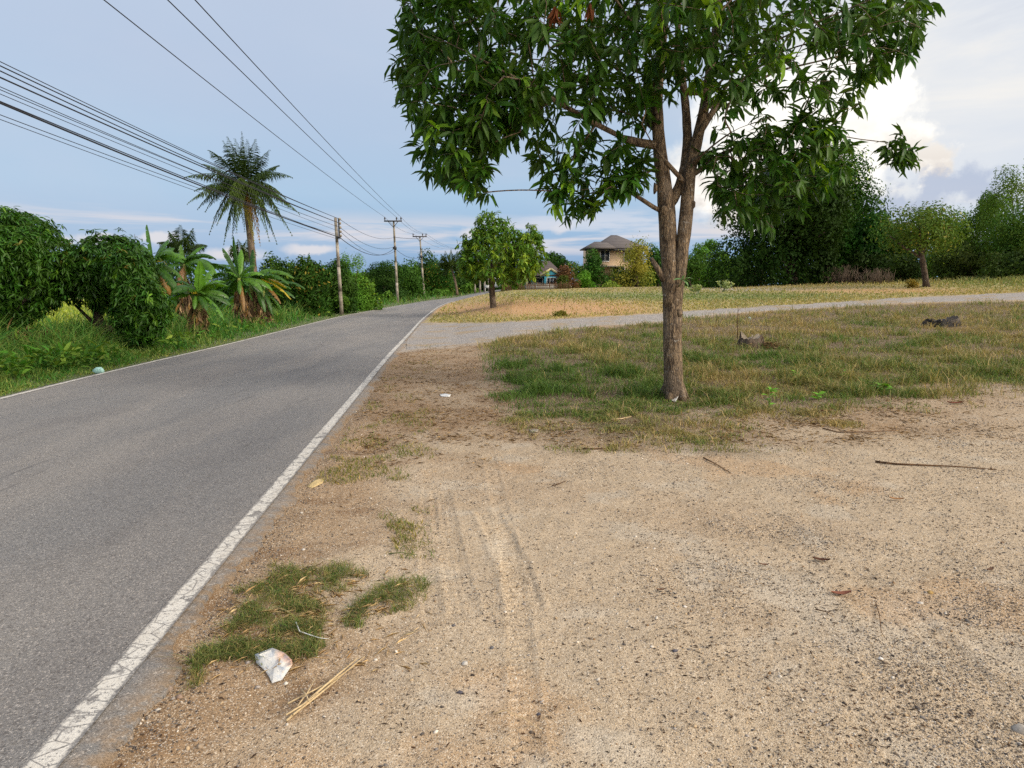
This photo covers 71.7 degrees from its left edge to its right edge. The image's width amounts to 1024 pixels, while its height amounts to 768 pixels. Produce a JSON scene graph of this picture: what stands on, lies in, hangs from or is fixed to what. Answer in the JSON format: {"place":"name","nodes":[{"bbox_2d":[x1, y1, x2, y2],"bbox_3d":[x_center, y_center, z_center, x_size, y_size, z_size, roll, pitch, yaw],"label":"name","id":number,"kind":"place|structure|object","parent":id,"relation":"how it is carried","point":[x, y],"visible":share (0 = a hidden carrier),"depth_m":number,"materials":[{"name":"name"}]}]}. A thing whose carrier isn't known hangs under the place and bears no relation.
{"place":"outdoors","nodes":[
{"label":"outdoors","id":0,"kind":"place"},
{"bbox_2d":[0,289,496,395],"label":"verge grass","id":1,"kind":"structure","parent":0,"point":[45,372],"depth_m":16.59,"materials":[{"name":"plant"}]},
{"bbox_2d":[0,290,500,767],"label":"road","id":2,"kind":"structure","parent":0,"point":[130,497],"depth_m":5.65,"materials":[{"name":"asphalt"}]},
{"bbox_2d":[0,293,475,398],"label":"edge line","id":3,"kind":"object","parent":2,"relation":"on","point":[155,361],"visible":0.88,"depth_m":14.38,"materials":[{"name":"paint"}]},
{"bbox_2d":[21,293,485,767],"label":"edge line","id":4,"kind":"object","parent":2,"relation":"on","point":[59,743],"visible":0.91,"depth_m":3.39,"materials":[{"name":"paint"}]},
{"bbox_2d":[0,279,1023,767],"bbox_3d":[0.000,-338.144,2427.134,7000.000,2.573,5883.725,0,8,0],"label":"ground","id":5,"kind":"structure","parent":0,"point":[462,637],"depth_m":3.96,"materials":[{"name":"soil"}]},
{"bbox_2d":[1,317,78,346],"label":"weeds","id":6,"kind":"object","parent":5,"relation":"on","point":[30,333],"visible":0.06,"depth_m":16.82,"materials":[{"name":"plant"}]},
{"bbox_2d":[0,205,82,331],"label":"mango tree","id":7,"kind":"object","parent":5,"relation":"on","point":[29,254],"visible":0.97,"depth_m":17.02,"materials":[{"name":"green plant"}]},
{"bbox_2d":[53,227,166,340],"bbox_3d":[-10.418,-2.447,18.513,2.596,3.254,2.539,0,8,0],"label":"mango tree","id":8,"kind":"object","parent":5,"relation":"on","point":[93,291],"visible":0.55,"depth_m":17.77,"materials":[{"name":"green plant"}]},
{"bbox_2d":[0,300,271,331],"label":"field crop","id":9,"kind":"object","parent":5,"relation":"on","point":[74,308],"visible":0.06,"depth_m":39.24,"materials":[{"name":"yellow plant"}]},
{"bbox_2d":[96,243,176,348],"bbox_3d":[-9.183,-2.026,17.368,1.748,2.824,1.606,3,8,20],"label":"mango tree","id":10,"kind":"object","parent":5,"relation":"on","point":[136,295],"visible":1,"depth_m":17.02,"materials":[{"name":"green plant"}]},
{"bbox_2d":[141,225,185,336],"bbox_3d":[-10.947,-3.001,21.330,2.720,3.479,1.735,0,8,0],"label":"banana plant","id":11,"kind":"object","parent":5,"relation":"on","point":[164,253],"visible":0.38,"depth_m":20.94,"materials":[{"name":"green plant"}]},
{"bbox_2d":[0,307,336,374],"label":"verge weeds","id":12,"kind":"object","parent":5,"relation":"on","point":[13,357],"visible":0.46,"depth_m":13.97,"materials":[{"name":"green plant"}]},
{"bbox_2d":[157,225,206,267],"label":"coconut palm","id":13,"kind":"object","parent":5,"relation":"on","point":[187,244],"visible":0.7,"depth_m":48.79,"materials":[{"name":"green plant"}]},
{"bbox_2d":[153,247,221,312],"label":"orchard tree","id":14,"kind":"object","parent":5,"relation":"on","point":[190,279],"visible":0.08,"depth_m":39.27,"materials":[{"name":"green plant"}]},
{"bbox_2d":[163,245,220,321],"bbox_3d":[-11.153,-3.391,25.360,2.561,3.134,2.729,-7,11,-43],"label":"banana plant","id":15,"kind":"object","parent":5,"relation":"on","point":[191,261],"visible":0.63,"depth_m":25.26,"materials":[{"name":"green plant"}]},
{"bbox_2d":[166,261,230,334],"bbox_3d":[-9.613,-2.453,21.594,1.978,2.555,1.688,-5,9,-29],"label":"banana plant","id":16,"kind":"object","parent":5,"relation":"on","point":[203,292],"visible":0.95,"depth_m":21.65,"materials":[{"name":"green plant"}]},
{"bbox_2d":[208,261,257,310],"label":"orchard tree","id":17,"kind":"object","parent":5,"relation":"on","point":[225,291],"visible":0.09,"depth_m":43.12,"materials":[{"name":"green plant"}]},
{"bbox_2d":[228,239,248,266],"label":"coconut palm","id":18,"kind":"object","parent":5,"relation":"on","point":[244,250],"visible":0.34,"depth_m":46.90,"materials":[{"name":"green plant"}]},
{"bbox_2d":[208,236,268,327],"bbox_3d":[-10.466,-3.792,26.954,2.540,3.564,1.475,1,8,7],"label":"banana plant","id":19,"kind":"object","parent":5,"relation":"on","point":[238,290],"visible":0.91,"depth_m":26.63,"materials":[{"name":"green plant"}]},
{"bbox_2d":[184,132,299,271],"bbox_3d":[-15.715,-9.244,40.880,7.027,10.334,5.715,0,8,0],"label":"coconut palm","id":20,"kind":"object","parent":5,"relation":"on","point":[234,165],"visible":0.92,"depth_m":40.32,"materials":[{"name":"green plant"}]},
{"bbox_2d":[207,250,293,324],"bbox_3d":[-10.368,-3.670,27.745,3.653,3.183,1.695,0,8,0],"label":"banana plant","id":21,"kind":"object","parent":5,"relation":"on","point":[255,309],"visible":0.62,"depth_m":27.86,"materials":[{"name":"green plant"}]},
{"bbox_2d":[220,279,305,323],"bbox_3d":[-10.678,-3.578,30.268,4.054,2.359,1.435,0,8,0],"label":"banana plant","id":22,"kind":"object","parent":5,"relation":"on","point":[268,314],"visible":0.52,"depth_m":30.31,"materials":[{"name":"green plant"}]},
{"bbox_2d":[255,648,291,682],"bbox_3d":[-1.024,1.208,3.079,0.120,0.052,0.232,-6,10,-39],"label":"crumpled paper","id":23,"kind":"object","parent":5,"relation":"on","point":[270,661],"visible":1,"depth_m":3.08,"materials":[{"name":"paper"}]},
{"bbox_2d":[258,251,295,311],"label":"orchard tree","id":24,"kind":"object","parent":5,"relation":"on","point":[275,265],"visible":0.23,"depth_m":39.26,"materials":[{"name":"green plant"}]},
{"bbox_2d":[157,345,441,695],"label":"roadside turf","id":25,"kind":"structure","parent":5,"relation":"on","point":[198,659],"depth_m":3.67,"materials":[{"name":"green plant"}]},
{"bbox_2d":[283,253,335,315],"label":"orchard tree","id":26,"kind":"object","parent":5,"relation":"on","point":[307,275],"visible":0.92,"depth_m":37.31,"materials":[{"name":"green plant"}]},
{"bbox_2d":[286,656,364,721],"bbox_3d":[-0.785,1.236,2.937,0.112,0.039,0.502,3,8,18],"label":"straw bundle","id":27,"kind":"object","parent":5,"relation":"on","point":[320,691],"visible":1,"depth_m":2.85,"materials":[{"name":"plant"}]},
{"bbox_2d":[334,218,343,314],"bbox_3d":[-9.586,-6.484,39.352,0.438,5.370,0.302,0,8,0],"label":"utility pole","id":28,"kind":"object","parent":5,"relation":"on","point":[338,228],"visible":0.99,"depth_m":39.26,"materials":[{"name":"concrete"}]},
{"bbox_2d":[0,89,326,222],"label":"cable","id":29,"kind":"object","parent":28,"relation":"attached to","point":[108,135],"visible":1,"depth_m":17.53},
{"bbox_2d":[0,61,328,214],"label":"cable","id":30,"kind":"object","parent":28,"relation":"attached to","point":[134,126],"visible":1,"depth_m":18.54,"materials":[{"name":"rubber"}]},
{"bbox_2d":[0,101,329,233],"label":"cable","id":31,"kind":"object","parent":28,"relation":"attached to","point":[135,157],"visible":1,"depth_m":18.66,"materials":[{"name":"rubber"}]},
{"bbox_2d":[0,70,330,219],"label":"cable","id":32,"kind":"object","parent":28,"relation":"attached to","point":[132,132],"visible":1,"depth_m":18.47,"materials":[{"name":"rubber"}]},
{"bbox_2d":[0,86,337,226],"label":"cable","id":33,"kind":"object","parent":28,"relation":"attached to","point":[140,147],"visible":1,"depth_m":18.91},
{"bbox_2d":[0,94,337,230],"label":"cable","id":34,"kind":"object","parent":28,"relation":"attached to","point":[142,153],"visible":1,"depth_m":18.93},
{"bbox_2d":[0,77,338,222],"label":"cable","id":35,"kind":"object","parent":28,"relation":"attached to","point":[140,139],"visible":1,"depth_m":18.79,"materials":[{"name":"rubber"}]},
{"bbox_2d":[0,65,338,218],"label":"cable","id":36,"kind":"object","parent":28,"relation":"attached to","point":[140,131],"visible":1,"depth_m":18.78,"materials":[{"name":"rubber"}]},
{"bbox_2d":[0,102,339,237],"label":"cable","id":37,"kind":"object","parent":28,"relation":"attached to","point":[8,106],"visible":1,"depth_m":18.76,"materials":[{"name":"rubber"}]},
{"bbox_2d":[0,114,339,235],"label":"cable","id":38,"kind":"object","parent":28,"relation":"attached to","point":[143,168],"visible":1,"depth_m":18.98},
{"bbox_2d":[0,119,339,239],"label":"cable","id":39,"kind":"object","parent":28,"relation":"attached to","point":[144,172],"visible":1,"depth_m":19.02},
{"bbox_2d":[320,258,358,313],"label":"orchard tree","id":40,"kind":"object","parent":5,"relation":"on","point":[347,283],"visible":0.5,"depth_m":41.28,"materials":[{"name":"green plant"}]},
{"bbox_2d":[334,294,349,309],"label":"verge bush","id":41,"kind":"object","parent":5,"relation":"on","point":[346,302],"visible":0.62,"depth_m":40.57,"materials":[{"name":"green plant"}]},
{"bbox_2d":[340,251,375,310],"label":"feathery tree","id":42,"kind":"object","parent":5,"relation":"on","point":[352,265],"visible":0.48,"depth_m":45.38,"materials":[{"name":"green plant"}]},
{"bbox_2d":[348,273,383,310],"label":"roadside tree","id":43,"kind":"object","parent":5,"relation":"on","point":[370,284],"visible":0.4,"depth_m":46.33,"materials":[{"name":"green plant"}]},
{"bbox_2d":[363,260,410,300],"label":"roadside tree","id":44,"kind":"object","parent":5,"relation":"on","point":[388,282],"visible":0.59,"depth_m":70.30,"materials":[{"name":"green plant"}]},
{"bbox_2d":[380,290,395,301],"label":"verge bush","id":45,"kind":"object","parent":5,"relation":"on","point":[388,295],"visible":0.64,"depth_m":68.25,"materials":[{"name":"green plant"}]},
{"bbox_2d":[384,217,401,302],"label":"utility pole","id":46,"kind":"object","parent":5,"relation":"on","point":[395,259],"visible":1,"depth_m":65.97,"materials":[{"name":"concrete"}]},
{"bbox_2d":[104,0,382,215],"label":"power line","id":47,"kind":"object","parent":46,"relation":"attached to","point":[209,83],"visible":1,"depth_m":16.92,"materials":[{"name":"metal"}]},
{"bbox_2d":[167,0,394,215],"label":"power line","id":48,"kind":"object","parent":46,"relation":"attached to","point":[256,86],"visible":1,"depth_m":17.12,"materials":[{"name":"metal"}]},
{"bbox_2d":[195,0,389,206],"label":"power line","id":49,"kind":"object","parent":46,"relation":"attached to","point":[276,87],"visible":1,"depth_m":17.10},
{"bbox_2d":[394,257,429,299],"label":"roadside tree","id":50,"kind":"object","parent":5,"relation":"on","point":[412,283],"visible":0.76,"depth_m":78.27,"materials":[{"name":"green plant"}]},
{"bbox_2d":[412,234,426,293],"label":"utility pole","id":51,"kind":"object","parent":5,"relation":"on","point":[421,256],"visible":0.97,"depth_m":86.33,"materials":[{"name":"concrete"}]},
{"bbox_2d":[410,248,442,294],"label":"roadside tree","id":52,"kind":"object","parent":5,"relation":"on","point":[427,261],"visible":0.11,"depth_m":98.87,"materials":[{"name":"green plant"}]},
{"bbox_2d":[427,287,452,296],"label":"verge bush","id":53,"kind":"object","parent":5,"relation":"on","point":[441,291],"visible":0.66,"depth_m":93.79,"materials":[{"name":"green plant"}]},
{"bbox_2d":[421,260,459,294],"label":"roadside tree","id":54,"kind":"object","parent":5,"relation":"on","point":[435,280],"visible":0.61,"depth_m":96.50,"materials":[{"name":"green plant"}]},
{"bbox_2d":[438,251,459,294],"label":"coconut palm","id":55,"kind":"object","parent":5,"relation":"on","point":[448,264],"visible":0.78,"depth_m":94.59,"materials":[{"name":"green plant"}]},
{"bbox_2d":[449,271,468,292],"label":"roadside tree","id":56,"kind":"object","parent":5,"relation":"on","point":[460,282],"visible":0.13,"depth_m":104.23,"materials":[{"name":"green plant"}]},
{"bbox_2d":[458,282,481,293],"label":"verge bush","id":57,"kind":"object","parent":5,"relation":"on","point":[467,288],"visible":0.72,"depth_m":102.53,"materials":[{"name":"green plant"}]},
{"bbox_2d":[454,210,548,307],"bbox_3d":[-0.455,-6.114,34.779,4.740,4.945,4.790,0,8,0],"label":"mango tree","id":58,"kind":"object","parent":5,"relation":"on","point":[476,251],"visible":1,"depth_m":34.20,"materials":[{"name":"green plant"}]},
{"bbox_2d":[502,282,570,290],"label":"picket fence","id":59,"kind":"object","parent":5,"relation":"on","point":[541,286],"visible":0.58,"depth_m":75.27,"materials":[{"name":"grey wood"}]},
{"bbox_2d":[516,261,559,283],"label":"house","id":60,"kind":"structure","parent":5,"relation":"on","point":[550,267],"depth_m":82.77,"materials":[{"name":"teal paint"}]},
{"bbox_2d":[544,251,568,269],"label":"garden tree","id":61,"kind":"object","parent":5,"relation":"on","point":[556,260],"visible":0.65,"depth_m":99.88,"materials":[{"name":"green plant"}]},
{"bbox_2d":[556,275,568,288],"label":"garden shrub","id":62,"kind":"object","parent":5,"relation":"on","point":[563,278],"visible":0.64,"depth_m":79.00,"materials":[{"name":"green plant"}]},
{"bbox_2d":[552,263,581,287],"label":"garden shrub","id":63,"kind":"object","parent":5,"relation":"on","point":[565,270],"visible":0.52,"depth_m":80.77,"materials":[{"name":"brown plant"}]},
{"bbox_2d":[566,261,582,279],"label":"garden tree","id":64,"kind":"object","parent":5,"relation":"on","point":[577,267],"visible":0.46,"depth_m":115.76,"materials":[{"name":"green plant"}]},
{"bbox_2d":[573,269,595,287],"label":"garden shrub","id":65,"kind":"object","parent":5,"relation":"on","point":[584,278],"visible":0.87,"depth_m":84.59,"materials":[{"name":"green plant"}]},
{"bbox_2d":[581,246,612,287],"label":"garden tree","id":66,"kind":"object","parent":5,"relation":"on","point":[594,268],"visible":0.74,"depth_m":88.22,"materials":[{"name":"green plant"}]},
{"bbox_2d":[195,343,1023,680],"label":"dry straw","id":67,"kind":"object","parent":5,"relation":"on","point":[621,433],"visible":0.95,"depth_m":7.71,"materials":[{"name":"plant"}]},
{"bbox_2d":[598,280,621,287],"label":"garden shrub","id":68,"kind":"object","parent":5,"relation":"on","point":[608,284],"visible":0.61,"depth_m":82.72,"materials":[{"name":"green plant"}]},
{"bbox_2d":[580,235,645,286],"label":"house","id":69,"kind":"structure","parent":5,"relation":"on","point":[607,248],"depth_m":94.58,"materials":[{"name":"beige paint"}]},
{"bbox_2d":[600,251,609,261],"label":"window","id":70,"kind":"structure","parent":69,"relation":"in","point":[605,255],"depth_m":94.49,"materials":[{"name":"glass"}]},
{"bbox_2d":[600,268,652,286],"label":"garden shrub","id":71,"kind":"object","parent":5,"relation":"on","point":[627,280],"visible":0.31,"depth_m":91.14,"materials":[{"name":"green plant"}]},
{"bbox_2d":[607,231,657,286],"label":"garden tree","id":72,"kind":"object","parent":5,"relation":"on","point":[639,263],"visible":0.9,"depth_m":88.24,"materials":[{"name":"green plant"}]},
{"bbox_2d":[644,242,661,286],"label":"garden tree","id":73,"kind":"object","parent":5,"relation":"on","point":[656,256],"visible":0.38,"depth_m":93.40,"materials":[{"name":"green plant"}]},
{"bbox_2d":[383,0,945,400],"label":"mango tree","id":74,"kind":"object","parent":5,"relation":"on","point":[493,83],"visible":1,"depth_m":9.19,"materials":[{"name":"green plant"}]},
{"bbox_2d":[684,250,710,286],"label":"field bush","id":75,"kind":"object","parent":5,"relation":"on","point":[695,264],"visible":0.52,"depth_m":64.43,"materials":[{"name":"green plant"}]},
{"bbox_2d":[692,239,719,267],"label":"tree","id":76,"kind":"object","parent":5,"relation":"on","point":[702,251],"visible":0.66,"depth_m":68.39,"materials":[{"name":"green plant"}]},
{"bbox_2d":[696,267,724,287],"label":"field bush","id":77,"kind":"object","parent":5,"relation":"on","point":[705,283],"visible":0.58,"depth_m":57.03,"materials":[{"name":"green plant"}]},
{"bbox_2d":[702,250,741,286],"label":"field bush","id":78,"kind":"object","parent":5,"relation":"on","point":[723,261],"visible":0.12,"depth_m":60.66,"materials":[{"name":"green plant"}]},
{"bbox_2d":[716,279,734,291],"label":"milkweed","id":79,"kind":"object","parent":5,"relation":"on","point":[725,285],"visible":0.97,"depth_m":41.16,"materials":[{"name":"green plant"}]},
{"bbox_2d":[428,274,1023,322],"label":"dry turf","id":80,"kind":"structure","parent":5,"relation":"on","point":[950,282],"depth_m":35.73,"materials":[{"name":"beige plant"}]},
{"bbox_2d":[728,266,767,286],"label":"field bush","id":81,"kind":"object","parent":5,"relation":"on","point":[749,277],"visible":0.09,"depth_m":55.90,"materials":[{"name":"green plant"}]},
{"bbox_2d":[737,331,763,348],"bbox_3d":[5.770,-1.060,17.038,0.762,0.445,0.652,0,8,0],"label":"tree stump","id":82,"kind":"object","parent":5,"relation":"on","point":[757,337],"visible":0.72,"depth_m":16.90,"materials":[{"name":"wood"}]},
{"bbox_2d":[734,340,800,349],"bbox_3d":[6.066,-0.913,16.921,1.757,0.411,1.261,0,8,0],"label":"straw pile","id":83,"kind":"object","parent":5,"relation":"on","point":[767,345],"visible":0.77,"depth_m":16.73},
{"bbox_2d":[733,247,809,284],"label":"distant tree","id":84,"kind":"object","parent":5,"relation":"on","point":[779,279],"visible":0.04,"depth_m":88.53,"materials":[{"name":"green plant"}]},
{"bbox_2d":[701,151,867,287],"bbox_3d":[18.911,-11.217,48.793,11.333,10.895,7.934,0,8,0],"label":"shade tree","id":85,"kind":"object","parent":5,"relation":"on","point":[795,242],"visible":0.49,"depth_m":48.00,"materials":[{"name":"green plant"}]},
{"bbox_2d":[806,247,879,282],"bbox_3d":[23.128,-8.243,49.509,4.801,3.001,3.643,3,9,21],"label":"field bush","id":86,"kind":"object","parent":5,"relation":"on","point":[864,258],"visible":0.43,"depth_m":48.26,"materials":[{"name":"green plant"}]},
{"bbox_2d":[822,263,864,283],"bbox_3d":[22.406,-7.404,47.855,2.913,1.415,2.095,0,8,0],"label":"dry brush","id":87,"kind":"object","parent":5,"relation":"on","point":[845,278],"visible":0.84,"depth_m":47.76,"materials":[{"name":"plant"}]},
{"bbox_2d":[797,142,893,283],"bbox_3d":[24.161,-12.352,53.093,7.391,11.833,5.552,0,8,0],"label":"shade tree","id":88,"kind":"object","parent":5,"relation":"on","point":[860,195],"visible":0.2,"depth_m":51.33,"materials":[{"name":"green plant"}]},
{"bbox_2d":[826,209,895,282],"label":"shade tree","id":89,"kind":"object","parent":5,"relation":"on","point":[856,239],"visible":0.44,"depth_m":48.29,"materials":[{"name":"green plant"}]},
{"bbox_2d":[852,267,894,283],"bbox_3d":[23.231,-6.934,45.383,2.034,1.143,2.527,-7,11,-41],"label":"dry brush","id":90,"kind":"object","parent":5,"relation":"on","point":[878,276],"visible":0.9,"depth_m":45.13,"materials":[{"name":"plant"}]},
{"bbox_2d":[860,252,921,281],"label":"field bush","id":91,"kind":"object","parent":5,"relation":"on","point":[899,268],"visible":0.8,"depth_m":46.81,"materials":[{"name":"green plant"}]},
{"bbox_2d":[881,224,928,280],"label":"shade tree","id":92,"kind":"object","parent":5,"relation":"on","point":[891,251],"visible":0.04,"depth_m":54.05,"materials":[{"name":"green plant"}]},
{"bbox_2d":[904,278,919,287],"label":"field bush","id":93,"kind":"object","parent":5,"relation":"on","point":[912,282],"visible":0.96,"depth_m":38.34,"materials":[{"name":"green plant"}]},
{"bbox_2d":[863,198,978,286],"bbox_3d":[21.935,-7.632,38.549,5.447,4.960,4.808,0,8,0],"label":"tree","id":94,"kind":"object","parent":5,"relation":"on","point":[927,226],"visible":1,"depth_m":38.02,"materials":[{"name":"green plant"}]},
{"bbox_2d":[875,460,996,469],"bbox_3d":[3.872,0.749,6.495,0.991,0.021,0.064,2,8,15],"label":"stick","id":95,"kind":"object","parent":5,"relation":"on","point":[927,465],"visible":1,"depth_m":6.53,"materials":[{"name":"brown wood"}]},
{"bbox_2d":[920,315,960,327],"bbox_3d":[12.902,-1.879,21.294,1.140,0.356,0.970,-3,9,-21],"label":"tree stump","id":96,"kind":"object","parent":5,"relation":"on","point":[943,323],"visible":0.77,"depth_m":21.08,"materials":[{"name":"wood"}]},
{"bbox_2d":[925,204,979,279],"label":"feathery tree","id":97,"kind":"object","parent":5,"relation":"on","point":[927,258],"visible":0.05,"depth_m":55.10,"materials":[{"name":"green plant"}]},
{"bbox_2d":[930,241,993,280],"bbox_3d":[28.763,-7.821,45.485,4.353,2.898,3.335,-3,8,-17],"label":"field bush","id":98,"kind":"object","parent":5,"relation":"on","point":[963,264],"visible":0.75,"depth_m":44.90,"materials":[{"name":"green plant"}]},
{"bbox_2d":[946,187,1010,277],"bbox_3d":[32.637,-10.051,48.965,4.529,6.832,4.054,2,8,12],"label":"feathery tree","id":99,"kind":"object","parent":5,"relation":"on","point":[975,219],"visible":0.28,"depth_m":48.37,"materials":[{"name":"green plant"}]},
{"bbox_2d":[968,163,1023,272],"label":"feathery tree","id":100,"kind":"object","parent":5,"relation":"on","point":[1000,204],"visible":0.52,"depth_m":44.99,"materials":[{"name":"green plant"}]},
{"bbox_2d":[976,242,1023,279],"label":"field bush","id":101,"kind":"object","parent":5,"relation":"on","point":[1016,267],"visible":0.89,"depth_m":41.26,"materials":[{"name":"green plant"}]},
{"bbox_2d":[982,198,1023,275],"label":"feathery tree","id":102,"kind":"object","parent":5,"relation":"on","point":[1015,229],"visible":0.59,"depth_m":43.22,"materials":[{"name":"green plant"}]},
{"bbox_2d":[1010,723,1023,734],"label":"stone","id":103,"kind":"object","parent":5,"relation":"on","point":[1018,728],"visible":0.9,"depth_m":2.66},
{"bbox_2d":[0,0,1023,282],"label":"sky","id":104,"kind":"structure","parent":0,"point":[963,99],"materials":[{"name":"blue"}]},
{"bbox_2d":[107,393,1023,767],"bbox_3d":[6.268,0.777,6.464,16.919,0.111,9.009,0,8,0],"label":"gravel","id":105,"kind":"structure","parent":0,"point":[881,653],"depth_m":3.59,"materials":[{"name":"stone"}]},
{"bbox_2d":[407,292,1023,349],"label":"gravel path","id":106,"kind":"structure","parent":0,"point":[429,334],"depth_m":24.65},
{"bbox_2d":[472,294,1023,453],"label":"field grass","id":107,"kind":"structure","parent":0,"point":[829,380],"depth_m":12.93,"materials":[{"name":"plant"}]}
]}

